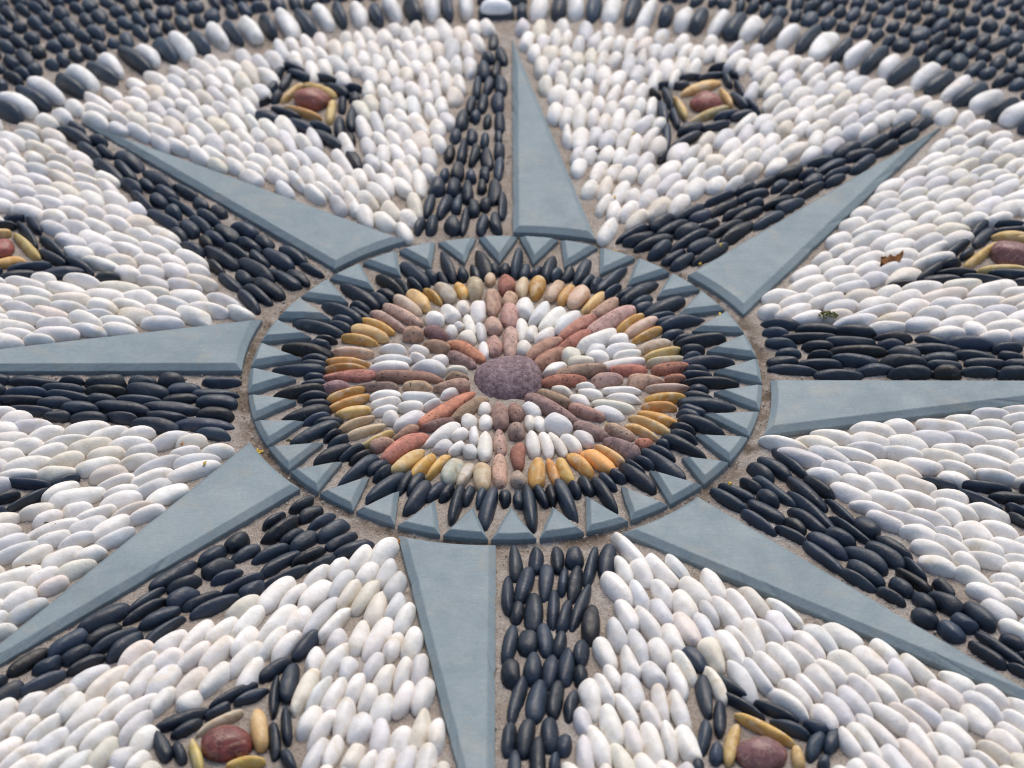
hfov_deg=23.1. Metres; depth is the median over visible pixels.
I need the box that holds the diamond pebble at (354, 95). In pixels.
[349,91,360,103]
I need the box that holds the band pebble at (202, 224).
[189,215,212,233]
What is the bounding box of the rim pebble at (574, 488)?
[568,480,581,499]
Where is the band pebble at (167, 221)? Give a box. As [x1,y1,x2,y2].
[146,209,180,229]
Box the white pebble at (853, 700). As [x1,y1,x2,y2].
[836,685,873,718]
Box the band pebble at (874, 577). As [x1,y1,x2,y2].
[846,559,885,587]
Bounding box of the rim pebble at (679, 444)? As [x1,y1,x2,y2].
[660,433,706,458]
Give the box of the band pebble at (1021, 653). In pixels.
[1017,651,1023,658]
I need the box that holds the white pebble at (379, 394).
[368,390,400,401]
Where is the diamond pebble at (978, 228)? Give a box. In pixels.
[970,219,988,236]
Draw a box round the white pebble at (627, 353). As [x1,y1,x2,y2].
[613,349,640,359]
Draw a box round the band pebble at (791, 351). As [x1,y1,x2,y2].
[775,347,801,358]
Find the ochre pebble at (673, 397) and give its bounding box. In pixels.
[644,392,685,403]
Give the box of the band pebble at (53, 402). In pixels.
[36,396,72,408]
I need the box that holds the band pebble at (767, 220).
[753,210,784,230]
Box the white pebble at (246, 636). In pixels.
[230,626,258,657]
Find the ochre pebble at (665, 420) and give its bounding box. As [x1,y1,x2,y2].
[637,410,676,426]
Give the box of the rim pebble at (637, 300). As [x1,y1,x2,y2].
[631,295,652,305]
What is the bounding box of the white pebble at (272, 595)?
[257,576,295,614]
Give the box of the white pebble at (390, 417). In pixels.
[382,410,398,425]
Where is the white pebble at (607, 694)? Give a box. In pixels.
[593,673,615,709]
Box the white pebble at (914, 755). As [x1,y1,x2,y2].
[897,738,933,767]
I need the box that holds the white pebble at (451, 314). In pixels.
[440,304,460,323]
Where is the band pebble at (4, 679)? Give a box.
[0,675,8,687]
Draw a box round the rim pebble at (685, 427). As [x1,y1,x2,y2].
[669,422,695,436]
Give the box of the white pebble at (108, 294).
[84,288,124,300]
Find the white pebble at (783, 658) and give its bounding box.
[766,642,800,678]
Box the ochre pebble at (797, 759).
[791,745,804,767]
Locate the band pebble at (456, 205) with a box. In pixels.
[451,194,462,214]
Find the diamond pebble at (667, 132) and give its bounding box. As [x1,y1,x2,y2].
[663,123,670,149]
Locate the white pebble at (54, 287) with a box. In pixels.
[45,281,84,294]
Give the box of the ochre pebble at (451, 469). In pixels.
[440,458,464,484]
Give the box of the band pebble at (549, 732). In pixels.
[540,717,558,754]
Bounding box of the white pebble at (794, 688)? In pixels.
[777,678,812,712]
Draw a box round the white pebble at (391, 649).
[382,632,403,663]
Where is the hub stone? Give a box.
[474,355,542,399]
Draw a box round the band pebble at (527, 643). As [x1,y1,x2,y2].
[517,630,537,657]
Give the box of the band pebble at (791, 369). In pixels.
[767,364,816,375]
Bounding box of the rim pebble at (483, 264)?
[475,250,492,281]
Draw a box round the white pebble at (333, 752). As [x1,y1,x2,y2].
[322,735,344,767]
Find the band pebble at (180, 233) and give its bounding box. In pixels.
[170,226,188,241]
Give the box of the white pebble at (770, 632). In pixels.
[754,618,784,644]
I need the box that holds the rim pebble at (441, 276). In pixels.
[436,271,448,283]
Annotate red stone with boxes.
[0,239,14,257]
[201,725,252,761]
[294,87,329,111]
[689,91,721,111]
[736,736,787,767]
[990,241,1023,265]
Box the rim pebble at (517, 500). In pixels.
[513,490,522,509]
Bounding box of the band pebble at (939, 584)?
[931,578,955,595]
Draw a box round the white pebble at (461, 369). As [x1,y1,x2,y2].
[447,365,468,374]
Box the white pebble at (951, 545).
[935,533,969,554]
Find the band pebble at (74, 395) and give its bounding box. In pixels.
[44,389,87,401]
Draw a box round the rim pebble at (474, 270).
[469,264,481,279]
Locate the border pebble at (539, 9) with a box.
[529,0,548,22]
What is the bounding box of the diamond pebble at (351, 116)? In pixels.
[346,106,356,131]
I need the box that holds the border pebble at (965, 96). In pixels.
[951,81,988,106]
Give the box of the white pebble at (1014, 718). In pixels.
[1002,709,1023,731]
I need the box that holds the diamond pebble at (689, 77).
[679,73,700,81]
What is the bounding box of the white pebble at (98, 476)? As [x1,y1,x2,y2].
[88,464,128,484]
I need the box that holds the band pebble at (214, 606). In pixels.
[189,594,240,620]
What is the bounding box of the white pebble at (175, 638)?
[150,629,187,653]
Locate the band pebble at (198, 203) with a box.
[192,197,209,209]
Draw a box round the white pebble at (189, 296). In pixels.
[170,289,208,303]
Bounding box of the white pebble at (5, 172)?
[0,165,11,177]
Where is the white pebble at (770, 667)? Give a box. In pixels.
[752,651,785,684]
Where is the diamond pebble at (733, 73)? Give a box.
[729,69,738,79]
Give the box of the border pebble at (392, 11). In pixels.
[381,0,402,23]
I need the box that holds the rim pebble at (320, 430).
[290,420,340,444]
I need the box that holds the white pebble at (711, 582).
[700,568,726,599]
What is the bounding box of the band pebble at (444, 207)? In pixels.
[436,194,453,220]
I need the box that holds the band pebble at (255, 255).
[248,249,270,267]
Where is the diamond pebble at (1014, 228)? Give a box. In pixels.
[994,226,1023,233]
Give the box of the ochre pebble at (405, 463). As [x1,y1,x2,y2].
[391,449,424,473]
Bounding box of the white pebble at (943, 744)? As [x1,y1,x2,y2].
[926,732,964,763]
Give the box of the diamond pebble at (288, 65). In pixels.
[284,61,304,70]
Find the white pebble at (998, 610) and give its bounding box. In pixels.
[980,598,1017,623]
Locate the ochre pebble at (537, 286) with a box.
[529,275,545,301]
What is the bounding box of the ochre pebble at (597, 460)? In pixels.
[580,449,615,474]
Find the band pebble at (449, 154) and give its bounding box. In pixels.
[443,145,455,164]
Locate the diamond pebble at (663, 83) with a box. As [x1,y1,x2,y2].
[658,80,668,89]
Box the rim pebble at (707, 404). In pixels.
[677,396,736,412]
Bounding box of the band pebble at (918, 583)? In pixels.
[895,567,932,593]
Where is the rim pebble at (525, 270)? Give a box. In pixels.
[519,264,530,280]
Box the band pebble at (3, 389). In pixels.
[0,384,6,394]
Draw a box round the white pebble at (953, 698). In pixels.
[926,679,964,710]
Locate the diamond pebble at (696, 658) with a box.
[682,646,706,673]
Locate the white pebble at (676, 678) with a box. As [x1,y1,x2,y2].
[666,662,688,701]
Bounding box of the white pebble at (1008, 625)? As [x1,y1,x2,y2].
[997,618,1023,640]
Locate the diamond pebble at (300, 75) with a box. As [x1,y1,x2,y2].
[287,68,309,82]
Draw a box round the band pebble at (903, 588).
[888,576,913,598]
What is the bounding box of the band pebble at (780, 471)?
[757,457,791,481]
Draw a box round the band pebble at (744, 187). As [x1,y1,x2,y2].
[735,181,754,196]
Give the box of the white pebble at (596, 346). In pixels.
[585,343,605,355]
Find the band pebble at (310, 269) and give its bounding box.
[299,263,324,278]
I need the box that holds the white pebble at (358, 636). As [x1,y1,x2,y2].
[347,620,369,656]
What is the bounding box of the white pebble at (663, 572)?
[645,553,678,588]
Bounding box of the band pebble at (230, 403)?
[195,394,237,410]
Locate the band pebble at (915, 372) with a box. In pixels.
[887,364,932,379]
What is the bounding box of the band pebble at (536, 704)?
[525,679,547,724]
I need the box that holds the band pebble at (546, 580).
[538,564,553,602]
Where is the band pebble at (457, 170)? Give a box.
[450,161,464,181]
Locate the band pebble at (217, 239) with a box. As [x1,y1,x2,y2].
[203,230,226,247]
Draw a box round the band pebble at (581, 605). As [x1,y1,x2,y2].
[569,584,591,632]
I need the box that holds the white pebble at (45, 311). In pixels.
[33,305,67,318]
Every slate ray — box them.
[0,320,262,375]
[0,442,299,666]
[81,123,404,272]
[398,536,495,767]
[512,39,595,242]
[622,497,1023,699]
[687,127,940,316]
[764,380,1023,436]
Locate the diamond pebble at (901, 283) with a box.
[888,280,914,287]
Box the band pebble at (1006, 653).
[974,631,1023,665]
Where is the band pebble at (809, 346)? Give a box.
[801,340,834,352]
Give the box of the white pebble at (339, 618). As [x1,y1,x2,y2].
[318,607,350,644]
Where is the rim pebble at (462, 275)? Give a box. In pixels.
[457,267,468,282]
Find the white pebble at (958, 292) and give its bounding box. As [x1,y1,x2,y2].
[922,287,968,302]
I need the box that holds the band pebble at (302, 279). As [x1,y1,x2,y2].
[286,269,310,286]
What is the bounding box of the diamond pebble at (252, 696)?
[233,688,268,706]
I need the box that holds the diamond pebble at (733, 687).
[717,673,746,697]
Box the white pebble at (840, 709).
[822,692,856,727]
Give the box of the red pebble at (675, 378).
[664,374,685,383]
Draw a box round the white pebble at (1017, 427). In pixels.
[1011,421,1023,434]
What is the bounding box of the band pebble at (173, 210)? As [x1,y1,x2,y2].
[164,203,182,220]
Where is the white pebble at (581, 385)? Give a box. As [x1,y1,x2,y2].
[576,382,595,390]
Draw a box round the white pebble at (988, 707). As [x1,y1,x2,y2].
[961,690,1004,723]
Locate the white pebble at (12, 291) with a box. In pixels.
[0,283,21,297]
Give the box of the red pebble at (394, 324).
[369,310,404,332]
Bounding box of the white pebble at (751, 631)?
[741,618,766,653]
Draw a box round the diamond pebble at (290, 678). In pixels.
[279,663,299,703]
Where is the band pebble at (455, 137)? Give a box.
[449,128,461,144]
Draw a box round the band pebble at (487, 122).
[483,114,491,129]
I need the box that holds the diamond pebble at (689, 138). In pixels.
[671,130,701,146]
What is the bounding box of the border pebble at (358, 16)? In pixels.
[349,0,368,29]
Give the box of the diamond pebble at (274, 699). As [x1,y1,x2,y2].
[269,675,279,719]
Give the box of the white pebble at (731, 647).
[715,630,744,665]
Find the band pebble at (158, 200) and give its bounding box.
[149,192,168,209]
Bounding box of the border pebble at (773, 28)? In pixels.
[758,15,783,44]
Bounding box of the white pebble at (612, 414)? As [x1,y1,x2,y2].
[594,405,624,421]
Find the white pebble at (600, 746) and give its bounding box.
[586,725,612,767]
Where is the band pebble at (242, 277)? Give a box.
[235,269,252,285]
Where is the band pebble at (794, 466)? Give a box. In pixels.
[771,449,807,478]
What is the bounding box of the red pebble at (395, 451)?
[380,433,428,463]
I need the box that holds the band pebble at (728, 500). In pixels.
[709,487,747,512]
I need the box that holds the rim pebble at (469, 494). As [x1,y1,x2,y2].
[462,485,475,507]
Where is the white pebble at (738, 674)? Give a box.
[726,660,758,705]
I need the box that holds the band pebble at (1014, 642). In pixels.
[998,633,1023,652]
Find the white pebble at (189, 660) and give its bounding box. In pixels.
[177,641,210,672]
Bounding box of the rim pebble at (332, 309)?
[321,302,362,323]
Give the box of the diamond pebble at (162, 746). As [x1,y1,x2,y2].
[153,730,172,763]
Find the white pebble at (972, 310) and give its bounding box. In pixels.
[945,304,983,318]
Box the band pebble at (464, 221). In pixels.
[460,206,469,236]
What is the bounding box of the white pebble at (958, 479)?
[937,471,969,488]
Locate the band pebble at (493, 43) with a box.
[488,33,498,50]
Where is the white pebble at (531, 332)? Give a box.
[525,325,537,342]
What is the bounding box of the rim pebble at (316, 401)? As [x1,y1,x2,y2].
[302,399,330,406]
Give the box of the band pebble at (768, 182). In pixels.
[751,176,775,189]
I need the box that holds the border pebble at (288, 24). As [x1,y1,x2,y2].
[275,7,301,39]
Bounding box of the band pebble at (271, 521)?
[262,511,285,530]
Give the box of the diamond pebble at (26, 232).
[16,221,38,249]
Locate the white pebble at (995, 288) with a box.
[965,279,1017,297]
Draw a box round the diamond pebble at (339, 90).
[323,83,349,98]
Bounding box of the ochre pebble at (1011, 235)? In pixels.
[991,230,1023,241]
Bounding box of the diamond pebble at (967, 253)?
[959,246,973,260]
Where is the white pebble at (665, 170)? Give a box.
[654,160,681,180]
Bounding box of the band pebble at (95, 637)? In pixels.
[84,623,122,646]
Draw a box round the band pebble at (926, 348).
[907,343,962,354]
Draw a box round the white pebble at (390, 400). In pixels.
[370,396,401,409]
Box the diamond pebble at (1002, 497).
[987,491,1023,504]
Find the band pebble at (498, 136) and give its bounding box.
[494,130,502,142]
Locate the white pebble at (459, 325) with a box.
[453,321,463,331]
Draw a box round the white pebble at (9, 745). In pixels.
[0,736,23,761]
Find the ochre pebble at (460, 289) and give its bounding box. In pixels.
[454,282,467,299]
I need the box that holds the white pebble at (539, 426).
[534,416,545,432]
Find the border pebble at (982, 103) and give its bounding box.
[969,89,1003,115]
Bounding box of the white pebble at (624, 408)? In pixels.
[591,399,634,413]
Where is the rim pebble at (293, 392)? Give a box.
[273,383,324,399]
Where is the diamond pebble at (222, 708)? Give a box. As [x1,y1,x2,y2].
[204,701,230,720]
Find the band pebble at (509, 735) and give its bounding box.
[501,722,516,758]
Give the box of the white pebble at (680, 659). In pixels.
[671,650,697,687]
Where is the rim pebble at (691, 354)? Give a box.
[683,351,701,359]
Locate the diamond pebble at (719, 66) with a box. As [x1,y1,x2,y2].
[708,62,724,71]
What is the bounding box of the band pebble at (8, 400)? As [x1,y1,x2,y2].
[0,395,42,405]
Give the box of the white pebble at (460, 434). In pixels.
[450,427,468,442]
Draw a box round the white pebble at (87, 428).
[63,420,109,435]
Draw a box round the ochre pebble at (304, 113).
[284,105,321,120]
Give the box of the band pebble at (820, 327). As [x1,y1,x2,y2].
[795,323,836,333]
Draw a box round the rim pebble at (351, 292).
[340,283,380,309]
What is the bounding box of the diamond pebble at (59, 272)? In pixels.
[42,266,84,279]
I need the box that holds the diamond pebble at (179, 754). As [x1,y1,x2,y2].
[172,741,187,765]
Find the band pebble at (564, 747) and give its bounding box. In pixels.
[556,734,571,758]
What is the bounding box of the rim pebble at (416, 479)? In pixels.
[406,472,425,496]
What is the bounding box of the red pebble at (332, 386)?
[322,380,349,393]
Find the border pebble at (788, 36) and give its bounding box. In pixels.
[775,23,800,49]
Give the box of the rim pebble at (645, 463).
[634,455,654,470]
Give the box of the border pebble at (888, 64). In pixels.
[877,54,901,80]
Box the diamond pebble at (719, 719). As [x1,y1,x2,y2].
[713,700,726,738]
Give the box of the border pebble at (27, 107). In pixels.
[0,92,38,119]
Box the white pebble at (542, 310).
[528,301,550,326]
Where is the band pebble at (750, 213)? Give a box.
[731,206,763,221]
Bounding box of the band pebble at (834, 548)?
[806,532,848,560]
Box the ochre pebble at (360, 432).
[347,423,385,440]
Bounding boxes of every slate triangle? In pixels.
[248,368,295,394]
[249,394,295,423]
[251,343,301,368]
[254,420,303,447]
[261,320,311,344]
[268,443,323,473]
[278,298,330,322]
[290,462,341,495]
[301,280,348,305]
[320,477,368,512]
[330,264,373,292]
[356,491,398,527]
[363,251,400,278]
[398,501,439,538]
[399,242,435,269]
[438,238,475,265]
[443,507,487,542]
[479,236,516,265]
[491,507,535,543]
[520,236,557,267]
[540,507,583,542]
[561,240,597,269]
[586,496,627,535]
[599,248,634,276]
[621,487,667,523]
[627,259,668,286]
[649,471,701,507]
[657,273,698,300]
[678,291,724,316]
[681,457,728,488]
[692,312,743,335]
[695,435,747,466]
[704,412,758,439]
[706,334,756,359]
[713,359,761,384]
[714,385,761,411]
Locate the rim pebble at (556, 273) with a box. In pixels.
[551,267,562,282]
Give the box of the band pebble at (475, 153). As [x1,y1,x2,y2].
[468,143,480,167]
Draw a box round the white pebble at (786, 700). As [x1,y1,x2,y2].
[766,688,809,722]
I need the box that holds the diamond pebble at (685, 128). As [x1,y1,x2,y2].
[677,121,703,137]
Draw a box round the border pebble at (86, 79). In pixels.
[65,64,100,92]
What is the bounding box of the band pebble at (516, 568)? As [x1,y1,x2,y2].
[509,545,523,582]
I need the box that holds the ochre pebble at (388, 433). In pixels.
[363,430,393,448]
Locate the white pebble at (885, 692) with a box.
[865,674,900,705]
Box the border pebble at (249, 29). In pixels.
[237,15,263,45]
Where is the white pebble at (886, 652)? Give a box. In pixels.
[868,638,899,663]
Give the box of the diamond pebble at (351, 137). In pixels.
[346,132,355,146]
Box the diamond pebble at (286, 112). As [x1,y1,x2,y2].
[270,106,301,119]
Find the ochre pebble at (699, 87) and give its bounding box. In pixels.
[680,80,720,96]
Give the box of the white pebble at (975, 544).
[961,538,1004,556]
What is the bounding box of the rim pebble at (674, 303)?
[642,296,685,317]
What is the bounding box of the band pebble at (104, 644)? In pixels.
[89,627,138,654]
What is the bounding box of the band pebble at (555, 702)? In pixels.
[546,680,564,719]
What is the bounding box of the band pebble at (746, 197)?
[736,188,769,204]
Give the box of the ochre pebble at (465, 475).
[456,462,474,486]
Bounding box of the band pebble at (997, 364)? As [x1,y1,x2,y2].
[963,357,1004,369]
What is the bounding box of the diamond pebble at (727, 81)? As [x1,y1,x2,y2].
[722,73,732,88]
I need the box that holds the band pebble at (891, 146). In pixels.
[874,139,898,158]
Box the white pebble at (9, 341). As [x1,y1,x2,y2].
[0,333,25,348]
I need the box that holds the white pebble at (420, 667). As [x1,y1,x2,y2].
[410,653,429,685]
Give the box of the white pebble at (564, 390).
[551,385,572,397]
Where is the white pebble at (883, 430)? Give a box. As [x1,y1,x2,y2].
[848,421,896,437]
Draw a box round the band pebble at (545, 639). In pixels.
[536,623,553,658]
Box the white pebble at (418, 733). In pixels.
[409,708,430,750]
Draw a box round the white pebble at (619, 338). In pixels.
[607,333,628,346]
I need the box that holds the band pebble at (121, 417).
[106,411,137,425]
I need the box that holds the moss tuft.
[818,311,838,318]
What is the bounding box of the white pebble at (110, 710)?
[96,694,133,722]
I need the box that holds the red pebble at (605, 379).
[590,372,622,387]
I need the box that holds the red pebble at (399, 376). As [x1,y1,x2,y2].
[375,370,443,383]
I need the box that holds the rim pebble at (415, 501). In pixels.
[402,480,431,516]
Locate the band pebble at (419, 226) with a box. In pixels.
[413,217,425,236]
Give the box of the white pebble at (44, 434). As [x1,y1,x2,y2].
[28,425,64,442]
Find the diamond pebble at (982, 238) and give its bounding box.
[972,227,994,248]
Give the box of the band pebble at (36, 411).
[10,405,52,417]
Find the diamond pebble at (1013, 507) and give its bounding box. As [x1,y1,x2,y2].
[1005,502,1023,516]
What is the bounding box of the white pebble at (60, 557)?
[41,545,82,568]
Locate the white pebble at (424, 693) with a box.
[410,677,435,716]
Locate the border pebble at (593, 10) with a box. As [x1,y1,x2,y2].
[585,0,602,22]
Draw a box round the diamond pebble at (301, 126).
[289,118,313,133]
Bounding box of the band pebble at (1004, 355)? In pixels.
[997,351,1023,360]
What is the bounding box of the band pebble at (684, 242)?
[669,228,709,252]
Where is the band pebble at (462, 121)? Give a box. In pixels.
[455,109,468,132]
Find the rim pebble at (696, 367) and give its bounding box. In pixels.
[684,364,708,371]
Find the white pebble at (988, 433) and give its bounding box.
[967,426,1016,440]
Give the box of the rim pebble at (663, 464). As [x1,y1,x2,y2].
[640,448,685,479]
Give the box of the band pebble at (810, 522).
[787,507,826,533]
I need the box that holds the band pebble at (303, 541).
[288,530,316,551]
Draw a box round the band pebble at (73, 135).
[56,125,92,145]
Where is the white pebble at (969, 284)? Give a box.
[943,278,982,291]
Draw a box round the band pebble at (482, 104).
[477,93,488,114]
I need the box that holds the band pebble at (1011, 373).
[996,365,1023,380]
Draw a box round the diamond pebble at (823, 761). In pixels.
[817,754,829,767]
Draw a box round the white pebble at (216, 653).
[198,635,234,670]
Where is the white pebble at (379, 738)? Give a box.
[369,718,389,753]
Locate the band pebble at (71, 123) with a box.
[68,120,85,133]
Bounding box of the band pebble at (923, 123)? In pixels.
[911,116,933,131]
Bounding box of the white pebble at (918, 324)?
[905,316,940,332]
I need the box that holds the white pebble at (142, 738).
[128,725,159,754]
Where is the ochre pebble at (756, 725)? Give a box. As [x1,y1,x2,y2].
[734,713,795,747]
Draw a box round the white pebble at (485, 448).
[477,431,492,462]
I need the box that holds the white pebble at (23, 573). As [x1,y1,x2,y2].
[0,564,41,583]
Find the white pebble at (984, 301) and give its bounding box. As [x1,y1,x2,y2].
[961,296,1005,307]
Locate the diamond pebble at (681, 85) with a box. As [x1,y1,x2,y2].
[673,80,689,90]
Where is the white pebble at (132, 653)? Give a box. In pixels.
[117,639,153,666]
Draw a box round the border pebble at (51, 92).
[26,76,65,105]
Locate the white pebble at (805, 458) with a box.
[777,447,825,468]
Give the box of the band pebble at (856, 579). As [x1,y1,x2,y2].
[840,568,875,593]
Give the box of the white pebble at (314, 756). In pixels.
[301,737,328,767]
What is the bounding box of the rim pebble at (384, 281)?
[375,274,405,295]
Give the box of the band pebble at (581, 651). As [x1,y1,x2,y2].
[573,639,589,666]
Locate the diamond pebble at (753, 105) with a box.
[746,98,760,115]
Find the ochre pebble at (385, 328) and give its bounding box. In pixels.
[362,317,394,335]
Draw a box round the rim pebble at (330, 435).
[323,428,342,443]
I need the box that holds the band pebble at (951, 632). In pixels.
[936,619,966,643]
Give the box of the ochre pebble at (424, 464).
[411,454,435,476]
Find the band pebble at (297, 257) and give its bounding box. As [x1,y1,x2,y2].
[278,246,307,265]
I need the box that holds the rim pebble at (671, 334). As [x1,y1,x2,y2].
[661,329,683,340]
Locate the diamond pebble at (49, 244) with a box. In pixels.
[39,236,65,258]
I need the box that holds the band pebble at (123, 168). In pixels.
[114,160,137,180]
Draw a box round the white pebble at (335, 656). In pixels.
[319,643,348,680]
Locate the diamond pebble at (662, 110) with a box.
[657,100,668,122]
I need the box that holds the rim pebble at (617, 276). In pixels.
[596,267,627,292]
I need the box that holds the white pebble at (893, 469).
[870,459,922,478]
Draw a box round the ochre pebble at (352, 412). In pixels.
[335,405,370,419]
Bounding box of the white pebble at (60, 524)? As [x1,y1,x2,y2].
[27,517,79,540]
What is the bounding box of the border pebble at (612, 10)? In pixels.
[600,0,622,23]
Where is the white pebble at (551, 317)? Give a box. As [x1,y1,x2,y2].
[538,306,565,331]
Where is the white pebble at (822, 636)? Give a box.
[801,624,838,653]
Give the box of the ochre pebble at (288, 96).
[280,83,303,104]
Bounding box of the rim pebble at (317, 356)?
[301,353,328,360]
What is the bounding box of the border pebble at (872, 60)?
[859,45,888,74]
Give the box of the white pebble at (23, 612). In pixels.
[6,597,48,625]
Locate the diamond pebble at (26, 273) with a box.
[0,270,35,278]
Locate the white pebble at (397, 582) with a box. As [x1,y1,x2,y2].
[383,571,407,603]
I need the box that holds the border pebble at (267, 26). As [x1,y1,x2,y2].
[258,13,277,40]
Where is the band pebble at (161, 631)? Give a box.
[144,616,186,643]
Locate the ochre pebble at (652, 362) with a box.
[646,355,682,368]
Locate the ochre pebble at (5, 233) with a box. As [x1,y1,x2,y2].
[0,229,11,238]
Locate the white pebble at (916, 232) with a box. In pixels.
[902,223,937,240]
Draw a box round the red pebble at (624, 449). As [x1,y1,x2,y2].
[603,437,640,460]
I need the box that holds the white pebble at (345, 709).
[332,697,355,740]
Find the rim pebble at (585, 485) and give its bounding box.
[577,475,594,496]
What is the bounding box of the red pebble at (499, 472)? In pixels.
[492,454,506,488]
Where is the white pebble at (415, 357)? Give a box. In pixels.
[409,352,425,362]
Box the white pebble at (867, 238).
[850,230,885,247]
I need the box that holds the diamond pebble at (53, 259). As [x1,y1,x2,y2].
[38,249,65,266]
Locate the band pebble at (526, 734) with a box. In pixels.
[515,719,535,760]
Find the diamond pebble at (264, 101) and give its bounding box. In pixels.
[259,96,270,106]
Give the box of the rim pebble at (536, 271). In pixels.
[530,266,541,279]
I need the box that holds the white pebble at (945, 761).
[934,755,962,767]
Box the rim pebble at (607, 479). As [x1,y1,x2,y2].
[598,472,617,492]
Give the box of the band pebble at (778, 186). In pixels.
[770,179,789,194]
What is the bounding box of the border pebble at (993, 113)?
[984,97,1019,122]
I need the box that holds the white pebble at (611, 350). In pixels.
[605,342,636,358]
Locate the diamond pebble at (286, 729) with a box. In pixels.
[280,707,292,746]
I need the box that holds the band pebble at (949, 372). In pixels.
[932,364,961,380]
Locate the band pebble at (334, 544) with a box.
[324,532,357,551]
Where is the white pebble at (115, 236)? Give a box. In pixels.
[104,231,138,245]
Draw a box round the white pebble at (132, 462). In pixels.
[118,453,157,471]
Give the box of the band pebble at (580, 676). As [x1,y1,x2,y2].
[573,664,587,687]
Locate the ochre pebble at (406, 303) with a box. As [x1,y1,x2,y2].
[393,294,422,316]
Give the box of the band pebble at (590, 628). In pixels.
[581,605,599,647]
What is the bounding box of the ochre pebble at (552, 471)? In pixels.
[546,458,559,485]
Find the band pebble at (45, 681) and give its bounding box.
[20,670,67,697]
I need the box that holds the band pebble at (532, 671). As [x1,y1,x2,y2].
[523,652,541,686]
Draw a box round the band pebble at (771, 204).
[763,194,794,210]
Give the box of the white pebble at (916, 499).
[891,489,936,510]
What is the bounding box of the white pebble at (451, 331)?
[445,324,457,338]
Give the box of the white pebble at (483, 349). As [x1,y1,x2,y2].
[478,341,489,359]
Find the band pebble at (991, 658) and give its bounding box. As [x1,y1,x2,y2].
[967,640,1006,670]
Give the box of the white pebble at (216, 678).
[197,661,229,698]
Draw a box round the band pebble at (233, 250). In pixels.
[222,242,249,259]
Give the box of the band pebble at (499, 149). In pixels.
[494,142,504,160]
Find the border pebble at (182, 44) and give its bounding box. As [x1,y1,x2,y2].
[168,31,196,62]
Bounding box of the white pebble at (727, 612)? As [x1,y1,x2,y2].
[712,596,741,630]
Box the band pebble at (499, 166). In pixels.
[494,157,504,181]
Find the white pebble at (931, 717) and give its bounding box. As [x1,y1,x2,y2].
[902,698,943,730]
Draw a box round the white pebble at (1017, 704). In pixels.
[1007,697,1023,714]
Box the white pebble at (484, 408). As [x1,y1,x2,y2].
[478,402,490,415]
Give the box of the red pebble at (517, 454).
[510,442,525,471]
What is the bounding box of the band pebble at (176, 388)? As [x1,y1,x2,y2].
[168,383,200,394]
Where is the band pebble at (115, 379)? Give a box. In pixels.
[84,374,126,387]
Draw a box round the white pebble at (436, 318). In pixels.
[425,311,444,327]
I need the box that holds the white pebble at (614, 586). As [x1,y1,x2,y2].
[600,571,633,606]
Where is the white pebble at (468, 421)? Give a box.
[461,413,477,429]
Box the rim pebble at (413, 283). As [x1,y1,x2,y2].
[407,277,422,292]
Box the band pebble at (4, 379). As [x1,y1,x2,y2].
[0,374,9,385]
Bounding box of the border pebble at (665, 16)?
[658,4,673,28]
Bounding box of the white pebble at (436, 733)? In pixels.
[427,718,445,755]
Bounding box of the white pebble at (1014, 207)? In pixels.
[990,199,1023,216]
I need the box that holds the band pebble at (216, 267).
[206,259,225,274]
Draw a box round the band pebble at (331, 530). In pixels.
[317,519,350,543]
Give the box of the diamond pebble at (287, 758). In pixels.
[280,749,296,767]
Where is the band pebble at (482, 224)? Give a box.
[476,213,489,236]
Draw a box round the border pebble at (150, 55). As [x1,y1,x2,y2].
[135,44,160,68]
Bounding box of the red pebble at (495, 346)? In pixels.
[487,335,502,357]
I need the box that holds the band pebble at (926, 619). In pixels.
[910,607,939,629]
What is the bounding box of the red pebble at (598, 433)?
[573,420,608,441]
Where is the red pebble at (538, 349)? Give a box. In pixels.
[525,337,562,359]
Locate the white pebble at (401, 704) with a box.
[391,680,414,720]
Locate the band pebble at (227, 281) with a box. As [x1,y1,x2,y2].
[218,273,242,292]
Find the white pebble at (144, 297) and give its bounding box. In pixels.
[123,289,157,304]
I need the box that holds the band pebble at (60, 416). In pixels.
[42,410,70,422]
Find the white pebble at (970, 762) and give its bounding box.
[959,757,986,767]
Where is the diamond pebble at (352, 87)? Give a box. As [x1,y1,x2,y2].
[345,83,361,92]
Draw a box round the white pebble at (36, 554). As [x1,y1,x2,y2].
[11,544,53,568]
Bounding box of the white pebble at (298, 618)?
[285,606,311,632]
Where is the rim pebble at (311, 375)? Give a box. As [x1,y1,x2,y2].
[303,372,323,380]
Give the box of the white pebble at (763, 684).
[743,657,773,695]
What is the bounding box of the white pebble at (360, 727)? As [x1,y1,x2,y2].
[346,712,373,745]
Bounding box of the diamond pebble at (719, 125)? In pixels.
[702,120,729,132]
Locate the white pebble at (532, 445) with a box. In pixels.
[525,430,540,459]
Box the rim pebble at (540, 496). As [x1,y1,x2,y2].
[533,484,549,508]
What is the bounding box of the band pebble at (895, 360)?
[879,354,926,367]
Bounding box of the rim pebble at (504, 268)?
[500,263,509,276]
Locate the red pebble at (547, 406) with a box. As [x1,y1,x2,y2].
[524,392,577,424]
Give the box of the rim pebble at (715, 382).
[679,376,739,389]
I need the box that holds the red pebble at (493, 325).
[485,316,502,335]
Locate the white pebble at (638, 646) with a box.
[627,629,649,665]
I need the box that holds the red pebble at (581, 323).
[558,314,596,340]
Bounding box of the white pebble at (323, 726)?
[306,710,335,752]
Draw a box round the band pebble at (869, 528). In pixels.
[853,516,880,539]
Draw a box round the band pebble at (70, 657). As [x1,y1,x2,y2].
[61,644,91,667]
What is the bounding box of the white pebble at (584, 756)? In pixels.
[576,734,594,767]
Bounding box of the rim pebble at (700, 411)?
[678,403,706,416]
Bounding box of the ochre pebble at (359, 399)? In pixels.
[329,394,369,412]
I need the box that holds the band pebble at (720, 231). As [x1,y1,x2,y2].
[705,219,743,239]

